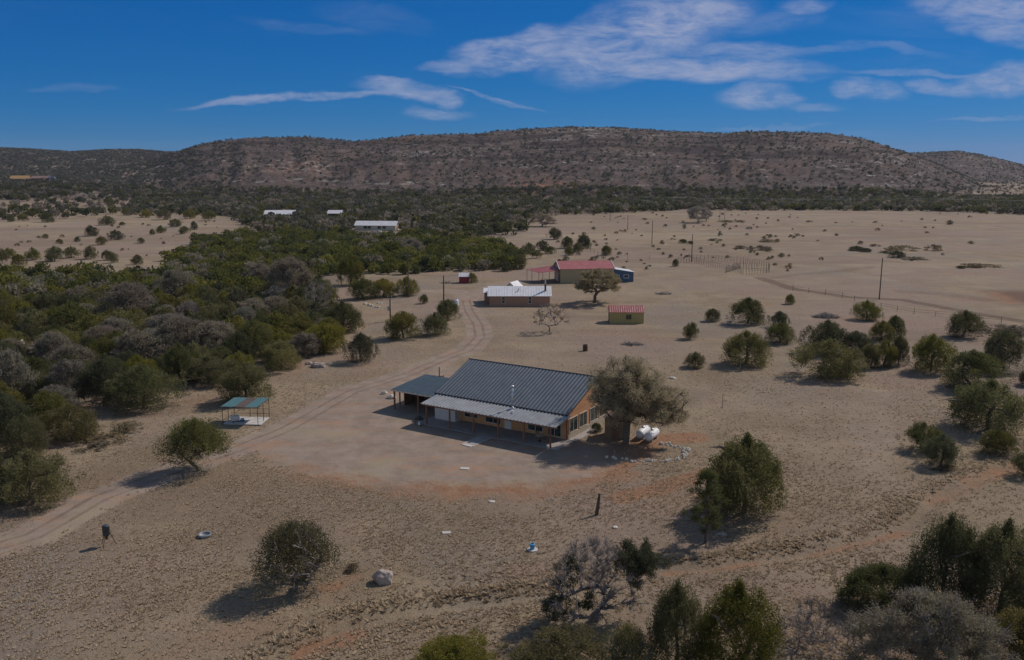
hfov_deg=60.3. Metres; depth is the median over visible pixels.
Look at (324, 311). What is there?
juniper tree
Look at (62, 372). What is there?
oak tree
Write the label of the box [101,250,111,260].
juniper tree
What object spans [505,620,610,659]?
juniper tree
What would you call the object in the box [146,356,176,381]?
juniper tree
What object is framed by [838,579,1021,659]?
oak tree
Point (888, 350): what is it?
juniper tree
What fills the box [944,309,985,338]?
juniper tree
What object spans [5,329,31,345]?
juniper tree
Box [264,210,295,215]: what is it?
white roofed house
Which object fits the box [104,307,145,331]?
juniper tree
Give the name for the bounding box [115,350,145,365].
juniper tree
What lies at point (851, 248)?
brush clump
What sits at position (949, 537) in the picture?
juniper tree
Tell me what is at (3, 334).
juniper tree
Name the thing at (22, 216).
juniper tree
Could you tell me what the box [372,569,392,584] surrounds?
boulder
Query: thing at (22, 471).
juniper tree
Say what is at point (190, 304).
bare tree
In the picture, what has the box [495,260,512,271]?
juniper tree
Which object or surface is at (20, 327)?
juniper tree
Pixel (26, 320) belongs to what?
juniper tree
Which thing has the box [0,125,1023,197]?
hillside scrub
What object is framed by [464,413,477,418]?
window
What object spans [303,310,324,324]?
juniper tree
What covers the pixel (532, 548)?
well cap
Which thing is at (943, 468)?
brush clump
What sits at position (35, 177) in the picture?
house
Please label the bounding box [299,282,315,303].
juniper tree
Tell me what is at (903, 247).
brush clump
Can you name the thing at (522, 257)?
juniper tree
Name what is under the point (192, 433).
juniper tree
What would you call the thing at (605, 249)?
juniper tree
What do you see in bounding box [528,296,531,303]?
window
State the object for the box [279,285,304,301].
juniper tree
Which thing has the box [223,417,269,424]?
shelter slab
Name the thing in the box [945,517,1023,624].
juniper tree
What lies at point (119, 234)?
juniper tree
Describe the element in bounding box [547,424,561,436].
window
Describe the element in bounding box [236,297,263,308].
oak tree
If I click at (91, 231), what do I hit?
juniper tree
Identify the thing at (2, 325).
juniper tree
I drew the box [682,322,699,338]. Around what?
juniper tree
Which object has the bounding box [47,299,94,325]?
juniper tree
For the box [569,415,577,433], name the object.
window
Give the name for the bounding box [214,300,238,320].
juniper tree
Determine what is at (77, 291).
oak tree
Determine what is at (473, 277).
juniper tree
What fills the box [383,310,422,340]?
juniper tree
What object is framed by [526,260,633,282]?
barn
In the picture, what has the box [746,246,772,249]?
brush clump
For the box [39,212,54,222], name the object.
juniper tree
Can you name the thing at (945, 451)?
juniper tree
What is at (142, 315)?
juniper tree
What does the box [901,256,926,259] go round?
brush clump
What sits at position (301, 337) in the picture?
oak tree
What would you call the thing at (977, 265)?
brush clump
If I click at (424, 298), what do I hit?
juniper bush
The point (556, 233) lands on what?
juniper tree
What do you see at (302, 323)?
juniper tree
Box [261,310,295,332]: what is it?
juniper tree
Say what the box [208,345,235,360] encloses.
juniper tree
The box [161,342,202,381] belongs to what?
juniper tree
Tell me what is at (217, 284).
juniper tree
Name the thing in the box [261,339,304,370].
juniper tree
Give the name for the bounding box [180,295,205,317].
juniper tree
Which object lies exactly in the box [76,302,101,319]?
oak tree
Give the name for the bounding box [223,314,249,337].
juniper tree
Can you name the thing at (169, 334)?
oak tree
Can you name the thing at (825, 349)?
juniper tree
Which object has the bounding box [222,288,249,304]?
juniper tree
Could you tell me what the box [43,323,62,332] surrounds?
juniper tree
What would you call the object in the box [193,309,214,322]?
juniper tree
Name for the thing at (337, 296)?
juniper tree
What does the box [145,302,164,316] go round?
juniper tree
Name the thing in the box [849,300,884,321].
juniper tree
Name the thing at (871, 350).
juniper tree
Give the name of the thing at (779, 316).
juniper tree
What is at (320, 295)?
bare tree
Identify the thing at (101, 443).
brush clump
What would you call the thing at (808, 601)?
bare bush
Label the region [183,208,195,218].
juniper tree
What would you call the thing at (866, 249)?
brush clump
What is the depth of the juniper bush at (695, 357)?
140.65 m
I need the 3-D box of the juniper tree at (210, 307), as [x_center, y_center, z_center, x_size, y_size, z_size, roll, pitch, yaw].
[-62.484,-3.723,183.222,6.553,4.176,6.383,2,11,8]
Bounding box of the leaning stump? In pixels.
[595,493,600,515]
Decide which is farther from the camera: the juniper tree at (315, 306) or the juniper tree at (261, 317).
the juniper tree at (315, 306)
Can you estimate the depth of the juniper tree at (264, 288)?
215.46 m
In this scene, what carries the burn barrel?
on the ground at (360, 431)
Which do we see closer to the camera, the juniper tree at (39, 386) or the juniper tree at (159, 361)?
the juniper tree at (39, 386)
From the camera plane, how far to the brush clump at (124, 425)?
108.16 m
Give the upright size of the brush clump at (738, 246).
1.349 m
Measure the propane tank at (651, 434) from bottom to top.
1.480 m
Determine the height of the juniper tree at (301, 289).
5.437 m
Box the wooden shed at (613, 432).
[604,410,624,438]
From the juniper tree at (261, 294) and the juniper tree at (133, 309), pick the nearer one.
the juniper tree at (133, 309)
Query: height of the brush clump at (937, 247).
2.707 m
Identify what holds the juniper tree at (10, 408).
on the ground at (360, 431)
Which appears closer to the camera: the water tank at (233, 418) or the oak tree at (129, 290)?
the water tank at (233, 418)
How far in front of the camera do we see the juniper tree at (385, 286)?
216.31 m
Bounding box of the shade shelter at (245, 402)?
[220,397,269,421]
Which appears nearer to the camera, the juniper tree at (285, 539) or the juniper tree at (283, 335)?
the juniper tree at (285, 539)
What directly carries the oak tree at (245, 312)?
on the ground at (360, 431)
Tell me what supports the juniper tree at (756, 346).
on the ground at (360, 431)
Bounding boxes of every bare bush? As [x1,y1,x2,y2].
[769,612,830,658]
[787,591,838,646]
[823,617,873,659]
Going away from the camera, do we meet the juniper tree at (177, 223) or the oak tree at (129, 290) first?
the oak tree at (129, 290)
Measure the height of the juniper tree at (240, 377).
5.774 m
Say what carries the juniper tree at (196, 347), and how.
on the ground at (360, 431)
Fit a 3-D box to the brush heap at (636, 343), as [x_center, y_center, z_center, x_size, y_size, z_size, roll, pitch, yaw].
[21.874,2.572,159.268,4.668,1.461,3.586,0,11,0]
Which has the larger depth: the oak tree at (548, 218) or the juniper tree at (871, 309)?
the oak tree at (548, 218)
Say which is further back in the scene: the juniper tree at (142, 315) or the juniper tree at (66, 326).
the juniper tree at (142, 315)
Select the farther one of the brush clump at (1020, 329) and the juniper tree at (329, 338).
the brush clump at (1020, 329)
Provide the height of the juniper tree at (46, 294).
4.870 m
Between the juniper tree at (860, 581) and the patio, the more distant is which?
the patio
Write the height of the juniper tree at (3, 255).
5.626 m
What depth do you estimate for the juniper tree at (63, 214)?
531.91 m
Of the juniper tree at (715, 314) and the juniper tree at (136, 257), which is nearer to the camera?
the juniper tree at (715, 314)
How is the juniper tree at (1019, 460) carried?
on the ground at (360, 431)
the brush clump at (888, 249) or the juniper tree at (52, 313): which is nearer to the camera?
the juniper tree at (52, 313)
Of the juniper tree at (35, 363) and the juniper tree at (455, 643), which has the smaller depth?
the juniper tree at (455, 643)
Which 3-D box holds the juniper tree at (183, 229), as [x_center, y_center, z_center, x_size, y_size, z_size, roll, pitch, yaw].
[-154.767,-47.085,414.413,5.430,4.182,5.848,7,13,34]
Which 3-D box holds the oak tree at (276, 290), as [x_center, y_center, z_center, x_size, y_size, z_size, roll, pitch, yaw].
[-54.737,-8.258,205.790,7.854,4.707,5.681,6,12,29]
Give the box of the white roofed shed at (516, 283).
[507,280,522,285]
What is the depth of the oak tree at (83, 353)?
132.90 m
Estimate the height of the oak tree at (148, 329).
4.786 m
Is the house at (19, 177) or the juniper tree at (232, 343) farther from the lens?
the house at (19, 177)
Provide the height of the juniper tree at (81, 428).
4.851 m
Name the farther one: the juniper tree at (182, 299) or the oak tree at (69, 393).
the juniper tree at (182, 299)
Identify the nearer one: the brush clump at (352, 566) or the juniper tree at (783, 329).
the brush clump at (352, 566)
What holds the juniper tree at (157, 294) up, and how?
on the ground at (360, 431)
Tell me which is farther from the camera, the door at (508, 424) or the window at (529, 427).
the door at (508, 424)
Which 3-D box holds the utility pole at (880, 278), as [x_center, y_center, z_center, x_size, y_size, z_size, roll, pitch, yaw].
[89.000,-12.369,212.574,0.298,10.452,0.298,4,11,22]
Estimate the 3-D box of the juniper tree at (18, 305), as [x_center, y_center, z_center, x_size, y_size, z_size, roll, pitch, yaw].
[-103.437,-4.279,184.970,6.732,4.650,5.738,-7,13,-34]
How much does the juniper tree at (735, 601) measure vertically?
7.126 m
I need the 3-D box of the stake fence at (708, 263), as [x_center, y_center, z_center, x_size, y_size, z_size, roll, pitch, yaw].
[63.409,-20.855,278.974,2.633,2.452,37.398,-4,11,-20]
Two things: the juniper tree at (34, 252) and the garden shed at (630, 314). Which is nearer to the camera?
the garden shed at (630, 314)
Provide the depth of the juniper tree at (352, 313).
171.30 m
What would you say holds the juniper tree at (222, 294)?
on the ground at (360, 431)
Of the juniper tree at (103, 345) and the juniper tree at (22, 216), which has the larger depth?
the juniper tree at (22, 216)
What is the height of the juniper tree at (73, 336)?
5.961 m
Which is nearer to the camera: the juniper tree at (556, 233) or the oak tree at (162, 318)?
the oak tree at (162, 318)
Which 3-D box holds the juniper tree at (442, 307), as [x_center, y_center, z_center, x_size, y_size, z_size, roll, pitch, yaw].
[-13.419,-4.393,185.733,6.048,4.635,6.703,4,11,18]
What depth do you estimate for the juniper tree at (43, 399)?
106.91 m
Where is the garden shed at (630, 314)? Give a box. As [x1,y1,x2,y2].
[608,305,644,323]
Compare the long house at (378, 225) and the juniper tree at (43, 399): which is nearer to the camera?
the juniper tree at (43, 399)
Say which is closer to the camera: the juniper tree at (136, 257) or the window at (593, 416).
the window at (593, 416)
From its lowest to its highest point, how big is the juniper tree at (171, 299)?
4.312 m
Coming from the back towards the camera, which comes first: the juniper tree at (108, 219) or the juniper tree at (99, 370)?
the juniper tree at (108, 219)
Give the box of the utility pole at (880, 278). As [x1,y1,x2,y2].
[879,257,882,298]
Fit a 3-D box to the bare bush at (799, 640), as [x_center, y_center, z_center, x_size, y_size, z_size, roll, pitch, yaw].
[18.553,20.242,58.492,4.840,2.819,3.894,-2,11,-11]
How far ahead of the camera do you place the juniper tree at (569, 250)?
316.20 m
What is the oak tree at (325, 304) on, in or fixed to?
on the ground at (360, 431)
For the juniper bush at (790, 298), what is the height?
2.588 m
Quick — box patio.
[421,416,595,450]
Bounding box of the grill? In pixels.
[415,415,423,425]
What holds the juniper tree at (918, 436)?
on the ground at (360, 431)
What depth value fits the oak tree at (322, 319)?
164.16 m
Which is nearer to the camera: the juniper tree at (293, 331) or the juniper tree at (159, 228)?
the juniper tree at (293, 331)
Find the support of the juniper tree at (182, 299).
on the ground at (360, 431)
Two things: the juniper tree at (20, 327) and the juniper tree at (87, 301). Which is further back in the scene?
the juniper tree at (87, 301)
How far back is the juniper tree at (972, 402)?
106.98 m
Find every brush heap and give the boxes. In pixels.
[620,340,645,346]
[655,291,671,294]
[810,312,839,318]
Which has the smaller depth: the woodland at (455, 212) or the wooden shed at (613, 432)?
the wooden shed at (613, 432)
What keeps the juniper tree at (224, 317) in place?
on the ground at (360, 431)
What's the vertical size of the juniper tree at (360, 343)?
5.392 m
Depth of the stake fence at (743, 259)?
284.01 m
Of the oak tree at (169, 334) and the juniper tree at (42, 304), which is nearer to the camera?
the oak tree at (169, 334)
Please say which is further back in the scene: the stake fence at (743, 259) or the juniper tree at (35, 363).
the stake fence at (743, 259)
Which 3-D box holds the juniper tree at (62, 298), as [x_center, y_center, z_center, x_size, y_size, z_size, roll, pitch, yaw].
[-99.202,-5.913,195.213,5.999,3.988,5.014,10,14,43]
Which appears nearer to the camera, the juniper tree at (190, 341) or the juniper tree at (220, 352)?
the juniper tree at (220, 352)
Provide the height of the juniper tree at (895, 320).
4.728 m
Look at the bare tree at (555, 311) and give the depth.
170.41 m
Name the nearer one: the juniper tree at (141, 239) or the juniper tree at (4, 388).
the juniper tree at (4, 388)
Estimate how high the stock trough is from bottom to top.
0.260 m
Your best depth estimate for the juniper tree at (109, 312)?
175.20 m
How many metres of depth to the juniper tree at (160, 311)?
173.26 m
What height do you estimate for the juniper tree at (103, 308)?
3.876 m
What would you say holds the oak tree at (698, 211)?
on the ground at (360, 431)
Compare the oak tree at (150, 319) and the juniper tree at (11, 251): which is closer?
the oak tree at (150, 319)
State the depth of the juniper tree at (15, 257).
281.07 m
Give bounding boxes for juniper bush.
[418,294,428,303]
[595,619,659,659]
[672,259,678,266]
[682,351,706,368]
[784,294,795,304]
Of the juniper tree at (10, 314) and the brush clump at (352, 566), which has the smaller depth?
the brush clump at (352, 566)
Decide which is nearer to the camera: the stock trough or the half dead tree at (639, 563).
the half dead tree at (639, 563)
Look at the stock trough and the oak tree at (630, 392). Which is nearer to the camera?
the stock trough
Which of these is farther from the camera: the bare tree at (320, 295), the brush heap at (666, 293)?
the brush heap at (666, 293)
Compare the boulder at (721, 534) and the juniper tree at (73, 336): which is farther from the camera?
the juniper tree at (73, 336)
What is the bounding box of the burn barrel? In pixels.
[583,344,587,350]
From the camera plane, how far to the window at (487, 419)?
109.56 m
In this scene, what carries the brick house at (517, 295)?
on the ground at (360, 431)
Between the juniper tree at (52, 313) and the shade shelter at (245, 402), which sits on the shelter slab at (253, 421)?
the shade shelter at (245, 402)
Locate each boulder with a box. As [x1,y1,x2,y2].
[311,362,325,367]
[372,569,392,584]
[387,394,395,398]
[716,532,726,535]
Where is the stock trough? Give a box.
[198,531,210,538]
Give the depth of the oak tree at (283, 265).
209.53 m
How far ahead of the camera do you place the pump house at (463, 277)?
242.15 m
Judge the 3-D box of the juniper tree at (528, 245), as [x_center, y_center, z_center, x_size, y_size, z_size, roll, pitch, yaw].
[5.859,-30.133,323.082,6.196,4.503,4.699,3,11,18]
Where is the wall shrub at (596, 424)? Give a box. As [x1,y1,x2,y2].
[590,422,601,431]
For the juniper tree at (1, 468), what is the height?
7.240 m
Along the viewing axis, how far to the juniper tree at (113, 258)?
291.58 m
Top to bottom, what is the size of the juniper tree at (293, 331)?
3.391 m
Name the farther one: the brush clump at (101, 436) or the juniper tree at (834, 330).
the juniper tree at (834, 330)
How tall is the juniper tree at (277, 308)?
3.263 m
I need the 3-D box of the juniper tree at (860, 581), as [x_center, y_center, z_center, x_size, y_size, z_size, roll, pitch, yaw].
[27.267,18.754,64.527,8.491,3.521,6.576,-4,11,-20]
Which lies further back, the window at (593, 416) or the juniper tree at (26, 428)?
the window at (593, 416)
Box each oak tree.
[0,337,30,354]
[0,346,39,397]
[31,329,71,359]
[32,383,86,411]
[41,357,90,400]
[42,343,96,363]
[65,285,88,297]
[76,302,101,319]
[83,323,122,341]
[95,278,157,312]
[95,316,137,332]
[108,328,172,359]
[140,327,154,333]
[141,316,158,328]
[142,328,177,352]
[145,312,190,327]
[152,304,176,314]
[153,268,198,299]
[154,313,208,356]
[190,317,240,355]
[231,306,258,324]
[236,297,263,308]
[243,262,269,279]
[245,302,270,312]
[262,285,288,299]
[262,295,289,309]
[264,256,316,292]
[283,332,322,356]
[314,318,340,333]
[316,300,339,312]
[400,237,424,252]
[528,213,556,226]
[572,267,621,302]
[584,351,694,443]
[687,205,710,222]
[700,207,712,220]
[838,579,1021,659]
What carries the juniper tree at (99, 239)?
on the ground at (360, 431)
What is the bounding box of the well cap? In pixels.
[527,543,537,551]
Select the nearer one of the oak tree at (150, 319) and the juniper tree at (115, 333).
the juniper tree at (115, 333)
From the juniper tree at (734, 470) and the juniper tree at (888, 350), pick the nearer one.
the juniper tree at (734, 470)
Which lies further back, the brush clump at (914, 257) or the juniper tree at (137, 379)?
the brush clump at (914, 257)
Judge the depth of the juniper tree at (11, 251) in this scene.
307.41 m
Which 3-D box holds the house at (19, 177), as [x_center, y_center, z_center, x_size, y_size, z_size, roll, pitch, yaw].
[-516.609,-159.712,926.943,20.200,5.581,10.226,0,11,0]
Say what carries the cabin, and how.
on the ground at (360, 431)
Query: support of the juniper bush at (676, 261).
on the ground at (360, 431)
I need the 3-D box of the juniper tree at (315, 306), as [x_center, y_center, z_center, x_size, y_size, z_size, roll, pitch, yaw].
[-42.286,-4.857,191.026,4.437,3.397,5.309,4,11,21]
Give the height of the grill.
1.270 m
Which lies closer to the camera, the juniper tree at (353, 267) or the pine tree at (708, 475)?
the pine tree at (708, 475)
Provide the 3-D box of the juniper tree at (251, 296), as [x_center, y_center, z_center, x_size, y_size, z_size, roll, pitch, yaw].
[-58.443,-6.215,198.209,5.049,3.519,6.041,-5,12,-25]
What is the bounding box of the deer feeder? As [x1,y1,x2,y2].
[102,524,116,548]
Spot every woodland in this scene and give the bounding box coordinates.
[0,179,1023,238]
[0,225,532,298]
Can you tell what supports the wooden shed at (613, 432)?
on the ground at (360, 431)
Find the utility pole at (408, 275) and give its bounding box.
[407,254,409,297]
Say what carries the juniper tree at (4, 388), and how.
on the ground at (360, 431)
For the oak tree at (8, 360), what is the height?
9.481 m
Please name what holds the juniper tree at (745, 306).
on the ground at (360, 431)
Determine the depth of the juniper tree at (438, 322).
167.52 m
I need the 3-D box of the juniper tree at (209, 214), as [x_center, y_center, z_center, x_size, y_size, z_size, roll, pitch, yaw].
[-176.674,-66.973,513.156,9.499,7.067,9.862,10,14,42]
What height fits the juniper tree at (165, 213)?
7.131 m
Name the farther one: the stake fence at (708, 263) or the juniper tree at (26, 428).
the stake fence at (708, 263)
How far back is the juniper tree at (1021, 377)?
130.02 m
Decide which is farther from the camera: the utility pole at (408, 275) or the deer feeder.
the utility pole at (408, 275)
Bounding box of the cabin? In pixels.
[327,210,343,215]
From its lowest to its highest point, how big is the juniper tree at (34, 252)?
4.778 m
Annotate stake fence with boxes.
[678,256,743,273]
[689,253,769,272]
[725,262,754,272]
[794,286,1001,322]
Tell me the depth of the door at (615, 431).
104.69 m
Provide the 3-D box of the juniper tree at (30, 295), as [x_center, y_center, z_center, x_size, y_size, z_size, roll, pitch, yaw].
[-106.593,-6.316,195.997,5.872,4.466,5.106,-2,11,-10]
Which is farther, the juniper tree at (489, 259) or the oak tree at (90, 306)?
the juniper tree at (489, 259)
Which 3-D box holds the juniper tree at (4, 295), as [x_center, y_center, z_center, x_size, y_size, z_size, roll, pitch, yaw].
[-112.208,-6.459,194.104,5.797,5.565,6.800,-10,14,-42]
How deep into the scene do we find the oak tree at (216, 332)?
145.45 m
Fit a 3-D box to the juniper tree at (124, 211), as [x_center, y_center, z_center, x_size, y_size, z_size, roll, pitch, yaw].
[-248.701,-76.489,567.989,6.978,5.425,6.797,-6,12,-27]
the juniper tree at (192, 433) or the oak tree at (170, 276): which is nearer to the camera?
the juniper tree at (192, 433)
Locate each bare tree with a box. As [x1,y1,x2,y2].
[177,300,199,315]
[304,280,333,306]
[532,304,568,331]
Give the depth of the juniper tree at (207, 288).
207.78 m
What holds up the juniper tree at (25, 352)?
on the ground at (360, 431)
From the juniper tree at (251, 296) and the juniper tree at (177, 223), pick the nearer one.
the juniper tree at (251, 296)
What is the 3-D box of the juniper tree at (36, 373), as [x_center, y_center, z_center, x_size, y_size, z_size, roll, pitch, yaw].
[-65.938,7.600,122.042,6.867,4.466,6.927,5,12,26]
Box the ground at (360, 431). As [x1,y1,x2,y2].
[0,127,1023,659]
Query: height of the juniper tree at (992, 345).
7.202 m
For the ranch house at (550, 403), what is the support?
on the ground at (360, 431)
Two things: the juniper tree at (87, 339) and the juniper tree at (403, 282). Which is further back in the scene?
the juniper tree at (403, 282)
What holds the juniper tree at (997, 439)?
on the ground at (360, 431)
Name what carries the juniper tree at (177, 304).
on the ground at (360, 431)
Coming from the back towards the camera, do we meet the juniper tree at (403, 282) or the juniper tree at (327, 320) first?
the juniper tree at (403, 282)
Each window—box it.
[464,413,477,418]
[485,417,500,424]
[527,424,542,432]
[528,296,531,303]
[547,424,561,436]
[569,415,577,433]
[579,410,586,427]
[590,406,597,422]
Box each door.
[505,420,511,428]
[611,422,618,437]
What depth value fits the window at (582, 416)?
107.08 m
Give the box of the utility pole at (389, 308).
[387,295,391,315]
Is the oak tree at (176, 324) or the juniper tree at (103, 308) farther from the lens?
the juniper tree at (103, 308)
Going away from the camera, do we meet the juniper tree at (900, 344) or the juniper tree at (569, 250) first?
the juniper tree at (900, 344)
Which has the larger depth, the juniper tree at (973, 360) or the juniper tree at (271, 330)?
the juniper tree at (271, 330)
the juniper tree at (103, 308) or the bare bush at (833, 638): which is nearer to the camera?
the bare bush at (833, 638)
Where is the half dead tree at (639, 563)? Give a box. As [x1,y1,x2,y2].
[534,533,672,630]
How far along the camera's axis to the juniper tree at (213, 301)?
186.24 m
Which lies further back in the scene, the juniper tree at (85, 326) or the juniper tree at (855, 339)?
the juniper tree at (85, 326)
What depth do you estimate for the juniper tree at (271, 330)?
157.03 m
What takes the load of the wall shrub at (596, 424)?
on the ground at (360, 431)
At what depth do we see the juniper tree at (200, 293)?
196.21 m
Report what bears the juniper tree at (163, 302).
on the ground at (360, 431)
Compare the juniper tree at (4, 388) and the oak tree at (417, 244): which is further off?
the oak tree at (417, 244)
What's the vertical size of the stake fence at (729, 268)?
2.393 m
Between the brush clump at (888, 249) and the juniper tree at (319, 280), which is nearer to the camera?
the juniper tree at (319, 280)
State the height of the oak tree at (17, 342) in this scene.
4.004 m
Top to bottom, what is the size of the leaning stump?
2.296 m
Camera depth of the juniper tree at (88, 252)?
303.65 m
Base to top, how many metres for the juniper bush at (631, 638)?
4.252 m
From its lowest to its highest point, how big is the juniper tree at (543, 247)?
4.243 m
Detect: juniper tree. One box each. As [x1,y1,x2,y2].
[0,248,8,262]
[0,288,16,312]
[0,304,19,330]
[0,321,13,332]
[0,328,13,350]
[0,339,14,352]
[0,378,28,421]
[0,389,37,445]
[0,414,50,460]
[0,447,86,511]
[0,450,13,503]
[4,247,16,257]
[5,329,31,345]
[6,215,15,221]
[6,299,35,312]
[6,306,43,326]
[8,318,46,339]
[10,254,27,265]
[12,321,38,343]
[12,344,41,358]
[13,369,51,399]
[15,355,55,387]
[17,213,28,220]
[17,309,50,332]
[20,291,40,303]
[20,374,56,408]
[24,247,41,260]
[24,389,73,434]
[28,295,58,311]
[29,293,58,307]
[33,328,85,359]
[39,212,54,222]
[40,305,61,323]
[40,402,103,444]
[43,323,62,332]
[44,246,66,261]
[44,355,87,393]
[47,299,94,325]
[53,295,74,306]
[59,211,70,217]
[63,322,78,331]
[65,246,80,257]
[68,313,108,335]
[71,357,126,408]
[73,295,94,306]
[75,337,132,362]
[76,336,100,355]
[77,289,103,300]
[78,297,97,312]
[81,245,98,258]
[84,226,99,235]
[84,353,128,391]
[95,236,107,244]
[95,303,116,311]
[98,215,115,225]
[100,330,124,347]
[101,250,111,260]
[102,363,191,416]
[103,309,115,315]
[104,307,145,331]
[106,229,124,239]
[108,253,118,262]
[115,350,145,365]
[116,354,165,387]
[120,208,130,214]
[128,307,143,315]
[129,310,151,328]
[130,254,142,264]
[137,237,144,242]
[138,208,153,217]
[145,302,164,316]
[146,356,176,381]
[148,299,176,313]
[149,307,175,317]
[150,287,170,300]
[150,416,233,471]
[155,208,172,219]
[155,225,166,232]
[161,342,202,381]
[163,294,178,305]
[168,218,182,226]
[173,296,188,313]
[173,301,191,315]
[175,282,200,300]
[176,328,209,346]
[177,226,190,233]
[177,354,237,387]
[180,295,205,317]
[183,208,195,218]
[184,341,211,360]
[188,289,212,298]
[190,221,197,229]
[190,311,210,323]
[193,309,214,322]
[194,284,217,295]
[198,297,223,317]
[199,303,218,320]
[201,209,215,220]
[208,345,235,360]
[211,280,228,296]
[213,314,236,324]
[213,331,263,357]
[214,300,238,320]
[215,291,231,304]
[215,362,276,404]
[219,285,247,297]
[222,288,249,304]
[222,350,257,370]
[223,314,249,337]
[235,319,275,358]
[245,295,262,303]
[246,514,347,595]
[249,304,266,317]
[249,313,270,324]
[253,322,285,343]
[254,291,265,300]
[258,341,284,362]
[259,281,277,294]
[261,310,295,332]
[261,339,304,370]
[269,330,297,347]
[270,305,285,313]
[278,325,304,335]
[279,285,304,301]
[280,303,301,317]
[283,295,312,312]
[289,313,313,333]
[290,285,317,300]
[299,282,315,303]
[302,322,347,353]
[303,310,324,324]
[308,286,336,302]
[309,300,322,313]
[313,273,330,284]
[316,316,345,343]
[319,300,336,316]
[322,300,365,333]
[322,307,345,324]
[323,284,339,299]
[333,252,365,285]
[340,331,380,361]
[346,278,381,299]
[370,278,400,297]
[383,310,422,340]
[392,276,420,296]
[412,627,506,659]
[420,312,452,335]
[433,299,462,319]
[467,273,477,282]
[486,258,498,268]
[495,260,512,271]
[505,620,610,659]
[509,257,526,269]
[516,254,527,263]
[521,242,535,252]
[531,250,543,257]
[536,240,549,250]
[543,246,556,253]
[545,227,561,239]
[560,236,573,247]
[564,246,573,254]
[573,242,582,251]
[575,234,591,248]
[601,245,611,255]
[645,575,709,659]
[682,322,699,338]
[691,575,788,659]
[695,432,790,521]
[704,308,720,320]
[719,329,773,368]
[725,296,767,324]
[764,322,798,344]
[767,311,790,325]
[787,336,870,382]
[797,318,852,353]
[832,560,936,619]
[835,330,872,357]
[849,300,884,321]
[861,342,885,369]
[868,321,896,341]
[871,338,899,367]
[882,315,907,337]
[889,334,910,365]
[895,420,946,453]
[899,510,990,614]
[906,333,958,375]
[916,433,969,467]
[937,348,1016,391]
[941,378,1023,435]
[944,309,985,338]
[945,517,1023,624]
[973,428,1018,456]
[978,327,1023,372]
[988,604,1023,659]
[1001,451,1023,475]
[1010,371,1023,383]
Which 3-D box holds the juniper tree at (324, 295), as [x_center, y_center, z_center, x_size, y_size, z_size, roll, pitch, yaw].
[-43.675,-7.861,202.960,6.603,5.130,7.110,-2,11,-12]
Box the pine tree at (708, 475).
[681,467,731,543]
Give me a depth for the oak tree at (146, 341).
138.71 m
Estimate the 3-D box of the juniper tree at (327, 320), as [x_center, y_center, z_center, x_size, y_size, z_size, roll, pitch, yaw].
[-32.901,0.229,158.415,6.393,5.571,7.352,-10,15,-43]
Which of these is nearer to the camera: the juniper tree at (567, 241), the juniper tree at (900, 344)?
the juniper tree at (900, 344)
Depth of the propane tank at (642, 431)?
104.20 m
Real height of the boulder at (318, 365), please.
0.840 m
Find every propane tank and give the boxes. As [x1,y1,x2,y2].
[636,425,649,439]
[644,428,659,441]
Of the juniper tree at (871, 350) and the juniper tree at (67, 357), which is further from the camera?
the juniper tree at (871, 350)
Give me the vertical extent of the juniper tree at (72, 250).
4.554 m
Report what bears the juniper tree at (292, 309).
on the ground at (360, 431)
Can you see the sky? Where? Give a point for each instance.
(911, 76)
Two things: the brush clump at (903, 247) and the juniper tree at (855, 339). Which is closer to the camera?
the juniper tree at (855, 339)
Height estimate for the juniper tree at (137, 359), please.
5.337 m
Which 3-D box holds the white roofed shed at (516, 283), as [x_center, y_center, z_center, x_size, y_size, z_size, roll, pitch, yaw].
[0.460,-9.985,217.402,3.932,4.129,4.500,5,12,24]
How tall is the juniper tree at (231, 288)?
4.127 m
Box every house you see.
[10,176,30,180]
[31,176,48,179]
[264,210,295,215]
[354,221,398,230]
[390,358,605,447]
[458,273,468,282]
[483,278,551,305]
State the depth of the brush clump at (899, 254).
309.23 m
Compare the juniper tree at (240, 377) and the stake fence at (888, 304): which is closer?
the juniper tree at (240, 377)
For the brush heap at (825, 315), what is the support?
on the ground at (360, 431)
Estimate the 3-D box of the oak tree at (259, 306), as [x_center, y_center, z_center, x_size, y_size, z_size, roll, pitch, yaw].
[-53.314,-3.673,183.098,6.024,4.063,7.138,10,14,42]
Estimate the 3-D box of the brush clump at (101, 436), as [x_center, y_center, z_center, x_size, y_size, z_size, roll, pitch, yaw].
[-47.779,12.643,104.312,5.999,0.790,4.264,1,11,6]
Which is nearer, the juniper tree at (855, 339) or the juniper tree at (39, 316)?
the juniper tree at (855, 339)
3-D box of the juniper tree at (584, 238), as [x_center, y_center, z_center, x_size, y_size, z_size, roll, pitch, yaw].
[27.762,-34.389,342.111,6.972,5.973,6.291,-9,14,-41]
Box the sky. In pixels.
[0,0,1023,163]
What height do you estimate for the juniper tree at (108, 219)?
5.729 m
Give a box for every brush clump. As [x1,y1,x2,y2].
[72,439,109,452]
[80,431,132,444]
[109,420,143,435]
[343,561,359,573]
[732,245,746,248]
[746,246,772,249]
[848,246,861,250]
[858,248,870,251]
[878,246,900,252]
[887,251,905,257]
[891,245,921,250]
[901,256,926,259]
[923,244,941,250]
[929,464,958,472]
[960,263,1003,267]
[979,324,1023,334]
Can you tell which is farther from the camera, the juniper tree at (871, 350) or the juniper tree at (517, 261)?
the juniper tree at (517, 261)

